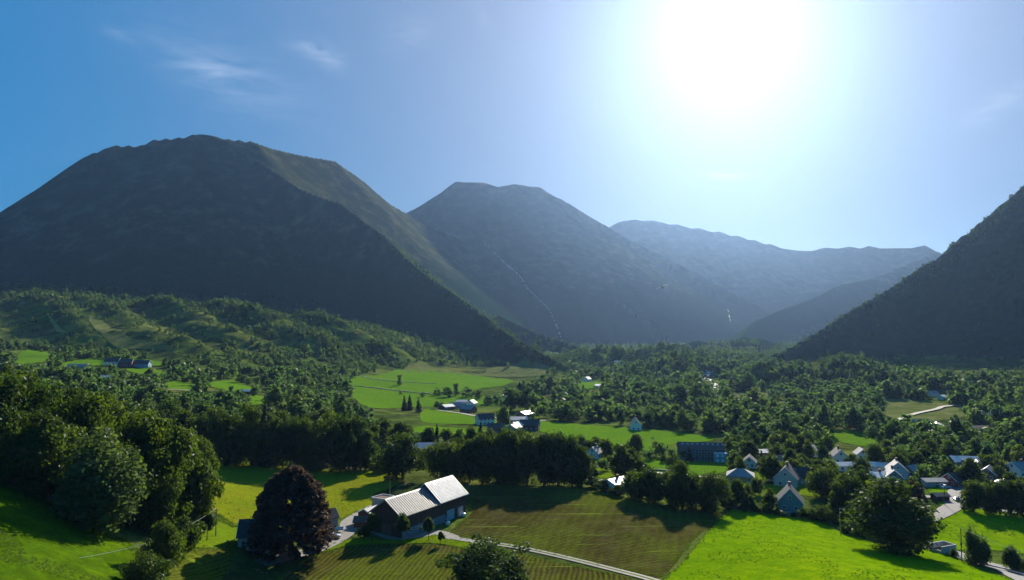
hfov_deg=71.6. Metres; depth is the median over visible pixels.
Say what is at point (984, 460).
shrub
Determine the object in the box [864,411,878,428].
broadleaf tree
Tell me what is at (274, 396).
broadleaf tree
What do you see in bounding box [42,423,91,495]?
broadleaf tree
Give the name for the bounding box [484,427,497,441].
broadleaf tree
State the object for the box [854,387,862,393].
birch tree
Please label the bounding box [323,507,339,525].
garage
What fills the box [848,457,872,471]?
broadleaf tree
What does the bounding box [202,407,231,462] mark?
broadleaf tree
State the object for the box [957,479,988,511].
broadleaf tree
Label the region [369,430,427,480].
broadleaf tree
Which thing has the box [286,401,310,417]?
broadleaf tree
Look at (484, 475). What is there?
broadleaf tree
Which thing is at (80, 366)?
hillside building
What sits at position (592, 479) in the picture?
shrub
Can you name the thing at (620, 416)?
broadleaf tree
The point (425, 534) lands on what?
gravel drive
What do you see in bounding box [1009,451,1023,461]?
broadleaf tree
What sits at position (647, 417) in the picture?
broadleaf tree
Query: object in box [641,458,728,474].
meadow
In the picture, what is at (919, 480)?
spruce tree
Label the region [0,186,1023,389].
mountain forest
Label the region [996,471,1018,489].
broadleaf tree
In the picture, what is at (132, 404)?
broadleaf tree
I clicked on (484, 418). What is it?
farm building
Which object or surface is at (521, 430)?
broadleaf tree
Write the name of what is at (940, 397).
hill cabin
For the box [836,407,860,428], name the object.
broadleaf tree
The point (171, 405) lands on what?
broadleaf tree
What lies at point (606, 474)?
meadow
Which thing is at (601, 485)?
shrub
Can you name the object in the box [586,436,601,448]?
broadleaf tree
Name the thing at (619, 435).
meadow
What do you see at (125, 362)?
hillside building
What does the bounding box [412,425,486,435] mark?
meadow
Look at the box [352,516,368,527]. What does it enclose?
red shed
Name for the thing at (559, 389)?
broadleaf tree
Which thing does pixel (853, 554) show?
meadow
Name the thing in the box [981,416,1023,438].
broadleaf tree
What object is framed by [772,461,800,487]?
gabled house
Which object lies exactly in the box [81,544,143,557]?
power line
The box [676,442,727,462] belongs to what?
apartment block
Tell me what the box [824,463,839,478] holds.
broadleaf tree
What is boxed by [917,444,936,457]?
broadleaf tree
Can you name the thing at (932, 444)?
broadleaf tree
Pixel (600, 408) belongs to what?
broadleaf tree
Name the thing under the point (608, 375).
broadleaf tree
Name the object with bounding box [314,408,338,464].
broadleaf tree
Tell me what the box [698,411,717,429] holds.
broadleaf tree
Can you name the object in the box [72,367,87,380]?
broadleaf tree
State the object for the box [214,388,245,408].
broadleaf tree
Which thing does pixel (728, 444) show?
broadleaf tree
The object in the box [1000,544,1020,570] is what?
birch tree
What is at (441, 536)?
fruit tree
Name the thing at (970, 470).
broadleaf tree
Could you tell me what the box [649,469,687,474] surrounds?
stone wall
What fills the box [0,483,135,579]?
meadow
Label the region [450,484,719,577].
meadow
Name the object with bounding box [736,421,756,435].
broadleaf tree
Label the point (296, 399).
birch tree
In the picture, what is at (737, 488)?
broadleaf tree
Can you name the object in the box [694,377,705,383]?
broadleaf tree
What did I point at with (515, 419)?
farm building
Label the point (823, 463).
broadleaf tree
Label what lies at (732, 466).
broadleaf tree
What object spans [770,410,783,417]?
broadleaf tree
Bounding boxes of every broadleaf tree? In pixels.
[0,368,43,473]
[0,386,23,436]
[0,406,50,487]
[0,412,85,501]
[2,364,46,406]
[24,378,81,478]
[42,379,89,414]
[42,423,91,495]
[43,366,55,377]
[48,366,66,377]
[51,390,123,446]
[52,360,65,366]
[55,366,72,382]
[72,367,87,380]
[72,429,122,463]
[85,388,123,420]
[89,385,105,395]
[97,397,129,433]
[102,388,120,396]
[113,408,165,449]
[114,440,154,526]
[116,393,138,414]
[120,408,172,468]
[128,446,194,531]
[131,404,164,431]
[138,375,153,388]
[142,398,157,408]
[144,367,156,379]
[144,381,159,404]
[144,423,216,520]
[151,387,173,406]
[155,399,183,416]
[156,414,201,512]
[157,410,169,426]
[165,407,181,428]
[170,408,195,429]
[179,393,195,410]
[182,448,225,522]
[189,398,211,408]
[191,411,206,426]
[192,401,199,417]
[193,413,212,451]
[194,400,211,416]
[194,435,221,480]
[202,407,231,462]
[205,406,224,417]
[213,389,223,401]
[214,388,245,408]
[214,411,257,466]
[231,389,249,407]
[231,401,272,465]
[237,401,254,458]
[263,416,293,466]
[264,383,284,408]
[267,411,272,426]
[273,414,305,467]
[274,402,288,416]
[274,409,291,457]
[285,385,306,401]
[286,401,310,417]
[287,400,317,413]
[291,417,319,468]
[299,416,338,472]
[300,411,322,428]
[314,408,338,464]
[318,407,338,417]
[319,410,357,470]
[331,392,340,403]
[337,401,346,417]
[341,412,374,471]
[356,429,380,470]
[365,422,383,444]
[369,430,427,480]
[375,416,393,443]
[387,421,413,440]
[419,439,468,482]
[420,427,436,441]
[434,531,533,579]
[438,428,453,441]
[447,436,464,454]
[449,438,482,482]
[452,429,465,442]
[461,425,476,441]
[462,430,498,484]
[482,431,513,482]
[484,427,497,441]
[492,426,522,484]
[494,404,509,423]
[496,386,524,410]
[511,431,542,484]
[514,426,532,438]
[516,386,541,410]
[530,431,558,485]
[538,429,577,485]
[554,400,567,419]
[555,392,564,403]
[556,377,573,388]
[556,385,565,393]
[556,402,580,420]
[558,432,585,485]
[563,385,578,404]
[569,399,584,417]
[571,444,596,486]
[572,391,589,405]
[574,434,589,449]
[584,403,600,419]
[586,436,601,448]
[594,400,602,419]
[598,438,614,458]
[601,388,612,399]
[604,443,634,476]
[605,372,612,381]
[610,379,623,393]
[615,406,625,424]
[619,469,638,499]
[624,433,644,454]
[628,445,641,468]
[629,408,643,422]
[629,465,661,502]
[631,375,647,386]
[631,381,642,392]
[633,458,647,474]
[640,408,653,426]
[642,403,654,412]
[645,406,659,422]
[647,472,665,503]
[655,382,667,389]
[659,470,673,500]
[660,458,699,509]
[663,407,672,424]
[664,453,684,470]
[668,409,677,426]
[670,382,692,405]
[673,407,688,430]
[681,373,692,381]
[681,376,693,385]
[685,472,700,506]
[688,381,713,397]
[693,470,734,513]
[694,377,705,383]
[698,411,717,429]
[701,409,718,433]
[703,384,718,398]
[721,434,741,443]
[722,386,730,397]
[722,402,742,413]
[723,410,730,427]
[725,438,736,455]
[725,463,736,471]
[726,403,745,429]
[726,452,739,464]
[728,426,742,441]
[728,478,748,505]
[731,455,748,469]
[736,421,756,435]
[738,409,768,423]
[738,439,760,458]
[739,372,758,389]
[739,397,760,409]
[742,429,763,448]
[743,483,755,495]
[745,411,763,431]
[748,402,762,413]
[748,477,764,495]
[754,423,772,443]
[756,453,782,481]
[760,487,777,508]
[765,442,786,456]
[767,433,780,446]
[769,406,787,416]
[769,413,804,433]
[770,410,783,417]
[774,422,781,431]
[778,430,793,444]
[779,437,801,451]
[780,404,793,412]
[782,447,799,463]
[785,398,804,414]
[790,414,804,429]
[794,434,805,454]
[797,391,812,406]
[800,430,815,444]
[801,439,815,458]
[802,421,823,433]
[804,465,837,498]
[806,464,827,475]
[808,459,830,470]
[810,422,824,435]
[816,445,832,459]
[819,436,834,455]
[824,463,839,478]
[826,460,839,474]
[826,481,847,520]
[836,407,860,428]
[839,474,866,519]
[840,475,947,557]
[844,405,867,430]
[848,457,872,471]
[853,469,874,494]
[856,396,865,404]
[856,399,882,411]
[859,404,877,417]
[863,419,884,443]
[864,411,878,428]
[864,443,886,461]
[866,392,886,411]
[871,409,886,419]
[877,419,915,442]
[878,421,897,439]
[878,437,894,447]
[884,451,910,465]
[891,447,909,461]
[895,432,913,446]
[898,449,914,464]
[902,423,919,436]
[906,476,923,492]
[907,435,921,448]
[909,450,927,464]
[912,431,936,444]
[912,438,939,452]
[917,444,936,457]
[936,428,958,444]
[936,459,956,477]
[937,414,970,439]
[939,434,961,453]
[939,439,958,455]
[941,440,961,454]
[954,457,987,482]
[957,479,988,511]
[961,420,983,439]
[963,436,983,456]
[966,402,991,415]
[978,394,1008,408]
[980,442,998,462]
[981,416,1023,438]
[982,420,1010,441]
[982,483,997,514]
[984,402,1005,424]
[984,478,995,491]
[987,426,1013,451]
[987,482,1014,514]
[995,435,1014,453]
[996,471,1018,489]
[1000,407,1017,421]
[1000,444,1016,461]
[1001,440,1015,454]
[1002,480,1015,514]
[1006,476,1023,516]
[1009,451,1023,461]
[1010,444,1023,461]
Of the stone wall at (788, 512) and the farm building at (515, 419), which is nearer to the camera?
the stone wall at (788, 512)
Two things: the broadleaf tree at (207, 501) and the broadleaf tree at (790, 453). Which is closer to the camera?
the broadleaf tree at (207, 501)
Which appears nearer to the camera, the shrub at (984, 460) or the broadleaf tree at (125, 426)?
the broadleaf tree at (125, 426)
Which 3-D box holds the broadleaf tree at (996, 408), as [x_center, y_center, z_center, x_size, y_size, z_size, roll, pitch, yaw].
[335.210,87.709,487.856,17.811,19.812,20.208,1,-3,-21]
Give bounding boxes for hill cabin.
[927,391,938,396]
[937,395,947,399]
[970,425,989,431]
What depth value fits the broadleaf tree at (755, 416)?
443.31 m
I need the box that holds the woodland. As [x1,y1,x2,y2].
[0,287,1023,491]
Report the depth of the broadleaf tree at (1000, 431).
398.33 m
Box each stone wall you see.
[355,385,430,393]
[361,376,436,383]
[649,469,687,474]
[732,506,827,522]
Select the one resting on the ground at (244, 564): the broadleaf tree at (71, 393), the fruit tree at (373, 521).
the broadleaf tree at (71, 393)
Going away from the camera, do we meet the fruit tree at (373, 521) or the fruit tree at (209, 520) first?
the fruit tree at (209, 520)
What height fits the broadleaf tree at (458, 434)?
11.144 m
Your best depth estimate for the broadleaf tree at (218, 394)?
469.95 m
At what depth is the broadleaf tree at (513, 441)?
286.26 m
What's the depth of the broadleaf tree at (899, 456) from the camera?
327.25 m
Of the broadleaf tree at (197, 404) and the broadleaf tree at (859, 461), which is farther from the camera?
the broadleaf tree at (197, 404)
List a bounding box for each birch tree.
[40,367,47,377]
[49,422,153,533]
[75,379,90,392]
[132,398,157,420]
[139,392,156,407]
[261,374,267,384]
[283,393,307,414]
[295,376,301,382]
[302,375,310,388]
[311,395,322,411]
[332,391,351,416]
[338,363,346,374]
[515,381,522,390]
[544,375,555,390]
[549,388,558,403]
[653,378,670,390]
[690,371,702,381]
[693,388,707,401]
[704,389,711,401]
[722,394,743,409]
[735,415,745,429]
[746,387,764,404]
[766,397,779,414]
[780,406,791,414]
[800,412,813,425]
[811,404,833,429]
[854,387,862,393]
[888,370,897,380]
[892,382,905,397]
[918,421,929,433]
[921,371,930,383]
[941,424,952,435]
[962,525,979,564]
[973,533,992,566]
[976,368,988,380]
[986,384,997,393]
[987,388,999,399]
[993,376,1008,390]
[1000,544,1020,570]
[1002,372,1011,381]
[1010,430,1023,446]
[1014,403,1022,417]
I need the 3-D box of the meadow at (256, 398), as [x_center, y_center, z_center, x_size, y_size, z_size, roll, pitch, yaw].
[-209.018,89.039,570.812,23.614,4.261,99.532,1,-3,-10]
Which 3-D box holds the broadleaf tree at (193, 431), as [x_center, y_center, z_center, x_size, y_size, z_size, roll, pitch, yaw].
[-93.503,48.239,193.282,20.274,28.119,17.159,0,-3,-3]
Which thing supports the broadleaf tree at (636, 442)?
on the ground at (244, 564)
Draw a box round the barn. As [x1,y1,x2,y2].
[368,475,468,537]
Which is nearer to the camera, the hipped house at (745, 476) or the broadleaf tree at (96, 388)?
the hipped house at (745, 476)
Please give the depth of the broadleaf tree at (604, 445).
358.74 m
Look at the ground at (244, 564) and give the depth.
971.99 m
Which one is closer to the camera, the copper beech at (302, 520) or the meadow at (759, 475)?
the copper beech at (302, 520)
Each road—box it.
[930,486,964,520]
[955,551,1023,579]
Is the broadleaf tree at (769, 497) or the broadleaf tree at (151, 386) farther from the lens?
the broadleaf tree at (151, 386)
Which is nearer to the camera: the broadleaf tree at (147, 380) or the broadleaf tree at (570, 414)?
the broadleaf tree at (147, 380)
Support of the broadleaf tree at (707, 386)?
on the ground at (244, 564)
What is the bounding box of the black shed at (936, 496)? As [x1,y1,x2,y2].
[929,492,951,500]
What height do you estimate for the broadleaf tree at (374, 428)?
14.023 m
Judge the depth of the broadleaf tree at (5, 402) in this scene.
157.26 m
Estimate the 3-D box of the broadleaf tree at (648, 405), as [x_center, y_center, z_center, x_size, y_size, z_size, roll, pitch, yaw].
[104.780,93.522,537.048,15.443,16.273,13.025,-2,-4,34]
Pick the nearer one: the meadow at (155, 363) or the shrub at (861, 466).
the shrub at (861, 466)
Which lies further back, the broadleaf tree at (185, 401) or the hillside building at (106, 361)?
the hillside building at (106, 361)
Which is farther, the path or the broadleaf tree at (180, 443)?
the path
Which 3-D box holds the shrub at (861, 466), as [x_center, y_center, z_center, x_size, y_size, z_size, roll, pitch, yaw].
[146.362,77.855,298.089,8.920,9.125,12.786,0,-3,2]
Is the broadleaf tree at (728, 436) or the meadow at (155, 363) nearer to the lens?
the broadleaf tree at (728, 436)
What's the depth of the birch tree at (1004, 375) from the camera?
720.88 m
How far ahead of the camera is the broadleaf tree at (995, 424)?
418.61 m
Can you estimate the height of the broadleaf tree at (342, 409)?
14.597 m
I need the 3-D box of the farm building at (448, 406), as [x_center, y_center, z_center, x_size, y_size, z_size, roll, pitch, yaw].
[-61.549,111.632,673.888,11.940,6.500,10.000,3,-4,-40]
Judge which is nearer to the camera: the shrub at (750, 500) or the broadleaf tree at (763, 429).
the shrub at (750, 500)
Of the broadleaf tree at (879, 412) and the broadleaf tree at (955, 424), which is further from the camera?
the broadleaf tree at (879, 412)
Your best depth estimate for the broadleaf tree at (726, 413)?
496.26 m
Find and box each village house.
[587,443,603,458]
[743,454,756,468]
[755,449,770,458]
[767,455,783,462]
[829,446,846,461]
[835,462,854,470]
[852,447,866,458]
[868,459,888,471]
[905,464,923,476]
[917,478,948,486]
[940,469,967,486]
[980,465,998,480]
[1005,459,1023,477]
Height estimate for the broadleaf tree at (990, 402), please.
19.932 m
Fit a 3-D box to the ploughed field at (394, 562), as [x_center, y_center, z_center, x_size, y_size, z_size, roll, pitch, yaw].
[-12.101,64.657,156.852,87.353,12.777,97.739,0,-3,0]
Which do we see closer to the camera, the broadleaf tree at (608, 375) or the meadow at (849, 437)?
the meadow at (849, 437)
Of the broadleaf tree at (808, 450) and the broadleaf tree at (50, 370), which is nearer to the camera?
the broadleaf tree at (808, 450)
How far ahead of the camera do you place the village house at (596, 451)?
358.18 m
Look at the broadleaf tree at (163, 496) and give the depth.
173.49 m
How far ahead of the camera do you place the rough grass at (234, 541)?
181.74 m
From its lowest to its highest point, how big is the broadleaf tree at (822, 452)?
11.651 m
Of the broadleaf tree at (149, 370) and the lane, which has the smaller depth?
the lane
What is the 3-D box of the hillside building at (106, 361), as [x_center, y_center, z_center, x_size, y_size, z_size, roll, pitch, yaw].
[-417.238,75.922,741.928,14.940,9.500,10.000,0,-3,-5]
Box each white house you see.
[629,415,641,429]
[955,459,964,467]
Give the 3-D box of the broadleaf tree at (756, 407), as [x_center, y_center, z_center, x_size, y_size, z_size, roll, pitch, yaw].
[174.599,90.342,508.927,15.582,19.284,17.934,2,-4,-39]
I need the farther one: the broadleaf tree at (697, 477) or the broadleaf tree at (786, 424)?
the broadleaf tree at (786, 424)
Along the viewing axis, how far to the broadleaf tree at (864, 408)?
503.86 m
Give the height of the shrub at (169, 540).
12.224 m
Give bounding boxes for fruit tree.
[193,519,207,533]
[198,512,217,539]
[365,512,382,540]
[393,512,410,542]
[419,517,434,539]
[437,531,444,544]
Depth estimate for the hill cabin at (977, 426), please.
484.18 m
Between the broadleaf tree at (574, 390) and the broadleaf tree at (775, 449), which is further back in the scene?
the broadleaf tree at (574, 390)
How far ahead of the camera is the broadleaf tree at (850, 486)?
237.25 m
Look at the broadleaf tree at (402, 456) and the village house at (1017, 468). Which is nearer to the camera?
the broadleaf tree at (402, 456)
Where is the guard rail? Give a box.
[947,552,1023,574]
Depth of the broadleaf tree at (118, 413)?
195.46 m
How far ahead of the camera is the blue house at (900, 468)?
314.77 m
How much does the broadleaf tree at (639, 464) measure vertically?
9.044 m
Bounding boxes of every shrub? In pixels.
[117,549,175,579]
[133,516,187,566]
[172,514,204,551]
[356,524,370,537]
[368,459,383,471]
[584,476,600,486]
[593,479,608,491]
[606,484,624,495]
[660,454,667,462]
[719,492,736,509]
[738,503,749,510]
[742,494,757,509]
[750,505,761,511]
[761,503,773,513]
[773,507,780,514]
[782,457,803,467]
[796,453,810,464]
[796,507,807,518]
[806,508,817,519]
[812,505,836,522]
[829,515,839,525]
[836,472,851,481]
[841,523,850,533]
[842,453,856,461]
[850,527,863,536]
[851,464,872,477]
[883,446,892,461]
[889,433,902,448]
[916,447,935,463]
[941,441,967,454]
[948,548,958,556]
[976,453,1009,470]
[992,464,1007,478]
[1009,557,1023,570]
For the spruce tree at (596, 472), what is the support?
on the ground at (244, 564)
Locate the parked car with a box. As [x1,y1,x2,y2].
[939,484,951,487]
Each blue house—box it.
[870,469,886,483]
[885,457,909,478]
[885,465,905,483]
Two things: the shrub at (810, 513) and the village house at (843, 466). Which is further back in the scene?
the village house at (843, 466)
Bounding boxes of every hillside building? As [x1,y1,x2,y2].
[67,364,88,369]
[103,358,120,366]
[118,359,133,367]
[133,360,151,367]
[240,389,250,394]
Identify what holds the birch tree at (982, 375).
on the ground at (244, 564)
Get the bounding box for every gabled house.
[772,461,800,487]
[794,466,810,484]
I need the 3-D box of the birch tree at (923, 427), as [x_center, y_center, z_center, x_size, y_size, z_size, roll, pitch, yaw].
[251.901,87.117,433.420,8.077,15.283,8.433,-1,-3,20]
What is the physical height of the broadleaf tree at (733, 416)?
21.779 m
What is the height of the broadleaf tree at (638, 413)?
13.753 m
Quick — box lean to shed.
[356,505,375,515]
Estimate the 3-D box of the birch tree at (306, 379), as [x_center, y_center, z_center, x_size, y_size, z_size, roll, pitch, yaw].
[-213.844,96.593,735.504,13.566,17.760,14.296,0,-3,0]
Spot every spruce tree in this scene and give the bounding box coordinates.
[251,401,274,466]
[401,396,406,410]
[407,394,413,410]
[414,397,422,411]
[434,424,438,441]
[590,453,600,475]
[685,446,693,461]
[729,376,735,392]
[756,450,763,471]
[918,475,925,497]
[936,433,940,452]
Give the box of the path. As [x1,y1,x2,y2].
[897,404,960,419]
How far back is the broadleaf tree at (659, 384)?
738.16 m
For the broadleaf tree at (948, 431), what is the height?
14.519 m
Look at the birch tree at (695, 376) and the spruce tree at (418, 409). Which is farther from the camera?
the birch tree at (695, 376)
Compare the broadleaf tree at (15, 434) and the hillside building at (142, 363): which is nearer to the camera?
the broadleaf tree at (15, 434)
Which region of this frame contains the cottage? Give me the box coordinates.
[604,474,624,490]
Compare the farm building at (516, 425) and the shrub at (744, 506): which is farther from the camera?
the farm building at (516, 425)
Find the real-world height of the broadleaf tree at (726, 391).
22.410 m
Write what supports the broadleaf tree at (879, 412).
on the ground at (244, 564)
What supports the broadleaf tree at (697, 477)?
on the ground at (244, 564)
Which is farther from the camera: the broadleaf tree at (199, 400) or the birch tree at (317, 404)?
the birch tree at (317, 404)
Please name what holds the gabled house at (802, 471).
on the ground at (244, 564)
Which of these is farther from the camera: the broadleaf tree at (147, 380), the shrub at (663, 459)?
the broadleaf tree at (147, 380)
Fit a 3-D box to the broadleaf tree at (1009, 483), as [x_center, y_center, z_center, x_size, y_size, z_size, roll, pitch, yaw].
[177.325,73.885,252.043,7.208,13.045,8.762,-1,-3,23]
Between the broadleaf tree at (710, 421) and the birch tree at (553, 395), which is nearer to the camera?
the broadleaf tree at (710, 421)
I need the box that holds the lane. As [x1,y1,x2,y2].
[445,535,659,579]
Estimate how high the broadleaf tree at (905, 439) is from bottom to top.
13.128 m
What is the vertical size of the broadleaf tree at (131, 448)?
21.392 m
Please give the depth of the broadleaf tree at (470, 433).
379.53 m
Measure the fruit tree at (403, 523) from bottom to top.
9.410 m
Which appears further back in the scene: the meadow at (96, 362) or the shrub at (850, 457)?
the meadow at (96, 362)
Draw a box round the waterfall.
[485,243,560,336]
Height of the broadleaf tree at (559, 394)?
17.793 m
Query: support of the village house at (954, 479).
on the ground at (244, 564)
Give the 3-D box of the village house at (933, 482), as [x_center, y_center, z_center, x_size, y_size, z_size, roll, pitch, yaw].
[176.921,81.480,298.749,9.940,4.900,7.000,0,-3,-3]
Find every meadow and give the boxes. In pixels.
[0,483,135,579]
[14,349,49,364]
[62,358,103,366]
[126,368,162,374]
[132,358,162,365]
[162,519,240,572]
[164,381,193,389]
[209,380,250,390]
[209,461,401,532]
[246,395,265,405]
[350,368,513,407]
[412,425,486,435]
[420,409,509,425]
[538,421,713,449]
[578,382,601,388]
[594,468,634,478]
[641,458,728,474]
[664,509,1011,579]
[756,472,765,478]
[762,484,821,496]
[826,429,877,446]
[929,487,948,504]
[929,508,1023,553]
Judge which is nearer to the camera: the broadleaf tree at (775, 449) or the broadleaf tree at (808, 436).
the broadleaf tree at (775, 449)
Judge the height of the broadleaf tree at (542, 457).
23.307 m
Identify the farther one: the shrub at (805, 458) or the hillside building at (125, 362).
the hillside building at (125, 362)
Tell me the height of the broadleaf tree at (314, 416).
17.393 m
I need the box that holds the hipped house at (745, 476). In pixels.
[726,468,754,485]
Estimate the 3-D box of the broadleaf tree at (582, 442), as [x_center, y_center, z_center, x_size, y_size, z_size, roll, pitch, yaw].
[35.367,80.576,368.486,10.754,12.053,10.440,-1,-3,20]
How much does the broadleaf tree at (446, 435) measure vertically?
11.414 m
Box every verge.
[299,535,471,565]
[485,542,653,579]
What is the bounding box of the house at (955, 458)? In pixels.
[947,455,978,461]
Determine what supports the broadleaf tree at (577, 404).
on the ground at (244, 564)
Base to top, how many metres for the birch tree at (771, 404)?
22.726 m
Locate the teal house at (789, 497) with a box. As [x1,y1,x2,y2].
[775,481,804,511]
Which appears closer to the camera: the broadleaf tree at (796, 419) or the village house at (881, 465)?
the village house at (881, 465)
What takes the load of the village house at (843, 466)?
on the ground at (244, 564)
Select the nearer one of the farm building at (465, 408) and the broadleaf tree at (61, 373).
the broadleaf tree at (61, 373)
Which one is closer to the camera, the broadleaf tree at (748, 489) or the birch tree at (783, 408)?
the broadleaf tree at (748, 489)
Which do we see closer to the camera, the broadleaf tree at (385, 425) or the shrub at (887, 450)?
the shrub at (887, 450)
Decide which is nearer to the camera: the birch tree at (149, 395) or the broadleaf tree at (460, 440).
the broadleaf tree at (460, 440)
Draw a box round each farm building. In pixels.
[440,404,454,409]
[449,402,460,407]
[455,400,467,404]
[459,404,477,412]
[465,399,477,406]
[474,413,494,424]
[486,423,504,432]
[505,423,522,432]
[510,416,527,422]
[516,410,532,419]
[519,419,540,430]
[583,376,590,381]
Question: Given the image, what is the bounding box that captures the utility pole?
[960,528,961,561]
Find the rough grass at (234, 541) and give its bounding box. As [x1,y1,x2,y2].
[0,465,1023,579]
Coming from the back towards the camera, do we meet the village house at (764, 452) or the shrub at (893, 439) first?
the shrub at (893, 439)
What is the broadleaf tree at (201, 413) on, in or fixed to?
on the ground at (244, 564)
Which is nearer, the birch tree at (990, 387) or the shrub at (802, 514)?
the shrub at (802, 514)
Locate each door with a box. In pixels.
[381,523,390,535]
[447,508,453,520]
[458,506,462,516]
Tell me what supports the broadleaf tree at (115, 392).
on the ground at (244, 564)
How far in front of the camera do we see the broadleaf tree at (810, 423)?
441.12 m
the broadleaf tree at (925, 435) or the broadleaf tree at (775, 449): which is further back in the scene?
the broadleaf tree at (925, 435)
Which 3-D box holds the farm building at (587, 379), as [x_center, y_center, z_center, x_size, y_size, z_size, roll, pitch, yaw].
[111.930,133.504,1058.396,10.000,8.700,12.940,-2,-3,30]
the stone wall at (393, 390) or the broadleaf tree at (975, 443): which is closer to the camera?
the broadleaf tree at (975, 443)
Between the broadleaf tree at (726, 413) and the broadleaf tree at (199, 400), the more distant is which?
the broadleaf tree at (726, 413)
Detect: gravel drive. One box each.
[252,505,371,565]
[343,527,458,539]
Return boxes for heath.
[48,315,67,332]
[89,316,176,353]
[300,341,336,361]
[401,356,560,376]
[734,392,767,397]
[882,398,965,420]
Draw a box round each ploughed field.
[168,548,230,579]
[282,544,633,579]
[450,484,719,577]
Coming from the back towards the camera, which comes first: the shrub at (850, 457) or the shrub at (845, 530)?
the shrub at (850, 457)
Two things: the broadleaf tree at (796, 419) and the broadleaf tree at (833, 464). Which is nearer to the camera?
the broadleaf tree at (833, 464)
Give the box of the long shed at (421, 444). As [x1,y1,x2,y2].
[412,442,448,453]
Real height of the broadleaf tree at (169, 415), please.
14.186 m
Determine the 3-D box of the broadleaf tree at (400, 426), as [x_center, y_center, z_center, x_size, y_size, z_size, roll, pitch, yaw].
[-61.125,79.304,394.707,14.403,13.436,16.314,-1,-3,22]
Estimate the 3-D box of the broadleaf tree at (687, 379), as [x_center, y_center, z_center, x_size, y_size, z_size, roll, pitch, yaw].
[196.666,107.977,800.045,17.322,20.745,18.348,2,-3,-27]
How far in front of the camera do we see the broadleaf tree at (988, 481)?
273.87 m
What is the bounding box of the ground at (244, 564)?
[0,292,1023,579]
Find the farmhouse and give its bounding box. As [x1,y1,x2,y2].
[236,518,272,554]
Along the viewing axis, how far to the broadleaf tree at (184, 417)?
350.82 m
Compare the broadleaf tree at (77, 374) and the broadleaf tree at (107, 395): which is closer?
the broadleaf tree at (107, 395)
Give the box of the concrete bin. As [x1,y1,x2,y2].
[929,541,956,553]
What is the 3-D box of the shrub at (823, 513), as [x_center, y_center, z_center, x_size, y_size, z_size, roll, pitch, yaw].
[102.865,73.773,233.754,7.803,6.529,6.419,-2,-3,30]
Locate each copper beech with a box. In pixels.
[241,464,339,562]
[899,480,924,504]
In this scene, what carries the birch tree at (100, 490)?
on the ground at (244, 564)
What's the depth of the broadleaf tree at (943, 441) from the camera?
367.12 m
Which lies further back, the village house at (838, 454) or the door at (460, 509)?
the village house at (838, 454)
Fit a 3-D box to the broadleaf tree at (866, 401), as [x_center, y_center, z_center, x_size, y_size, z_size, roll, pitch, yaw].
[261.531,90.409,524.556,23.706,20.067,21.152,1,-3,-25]
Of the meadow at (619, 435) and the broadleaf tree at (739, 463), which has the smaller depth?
the broadleaf tree at (739, 463)
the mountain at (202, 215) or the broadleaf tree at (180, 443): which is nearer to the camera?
the broadleaf tree at (180, 443)
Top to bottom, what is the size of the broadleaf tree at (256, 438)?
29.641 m
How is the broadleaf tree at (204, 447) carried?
on the ground at (244, 564)
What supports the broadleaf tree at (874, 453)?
on the ground at (244, 564)
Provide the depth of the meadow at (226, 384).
689.24 m
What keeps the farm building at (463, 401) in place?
on the ground at (244, 564)
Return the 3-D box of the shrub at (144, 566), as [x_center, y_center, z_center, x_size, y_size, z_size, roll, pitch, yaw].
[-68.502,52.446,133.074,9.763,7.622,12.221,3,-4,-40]
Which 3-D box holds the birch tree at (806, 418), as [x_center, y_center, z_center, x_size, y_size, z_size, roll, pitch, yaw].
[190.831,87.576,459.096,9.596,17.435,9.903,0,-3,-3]
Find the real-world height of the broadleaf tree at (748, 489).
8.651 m
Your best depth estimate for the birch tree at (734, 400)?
527.34 m
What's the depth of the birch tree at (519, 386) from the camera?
842.06 m
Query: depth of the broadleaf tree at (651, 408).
523.68 m
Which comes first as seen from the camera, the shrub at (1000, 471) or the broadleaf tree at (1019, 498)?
the broadleaf tree at (1019, 498)
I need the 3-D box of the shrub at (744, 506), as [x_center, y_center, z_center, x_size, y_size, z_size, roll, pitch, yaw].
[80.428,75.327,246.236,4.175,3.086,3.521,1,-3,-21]
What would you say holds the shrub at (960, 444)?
on the ground at (244, 564)
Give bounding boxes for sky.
[0,0,1023,253]
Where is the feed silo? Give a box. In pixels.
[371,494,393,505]
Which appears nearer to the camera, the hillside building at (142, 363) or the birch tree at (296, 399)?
the birch tree at (296, 399)
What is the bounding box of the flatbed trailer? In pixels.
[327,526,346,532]
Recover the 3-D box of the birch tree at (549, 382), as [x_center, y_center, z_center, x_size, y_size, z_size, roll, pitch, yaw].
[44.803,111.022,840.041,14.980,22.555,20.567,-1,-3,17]
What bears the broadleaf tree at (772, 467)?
on the ground at (244, 564)
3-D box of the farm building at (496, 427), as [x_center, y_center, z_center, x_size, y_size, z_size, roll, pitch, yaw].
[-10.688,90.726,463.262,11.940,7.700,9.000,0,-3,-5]
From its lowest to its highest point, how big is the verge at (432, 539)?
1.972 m
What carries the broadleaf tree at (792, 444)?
on the ground at (244, 564)
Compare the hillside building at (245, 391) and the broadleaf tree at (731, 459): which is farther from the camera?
the hillside building at (245, 391)
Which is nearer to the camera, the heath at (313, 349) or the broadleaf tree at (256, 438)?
the broadleaf tree at (256, 438)
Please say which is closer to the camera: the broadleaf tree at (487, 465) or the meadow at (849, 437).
the broadleaf tree at (487, 465)
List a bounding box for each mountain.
[0,134,583,368]
[0,182,800,351]
[609,220,941,342]
[764,186,1023,360]
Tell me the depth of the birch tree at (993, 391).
622.52 m

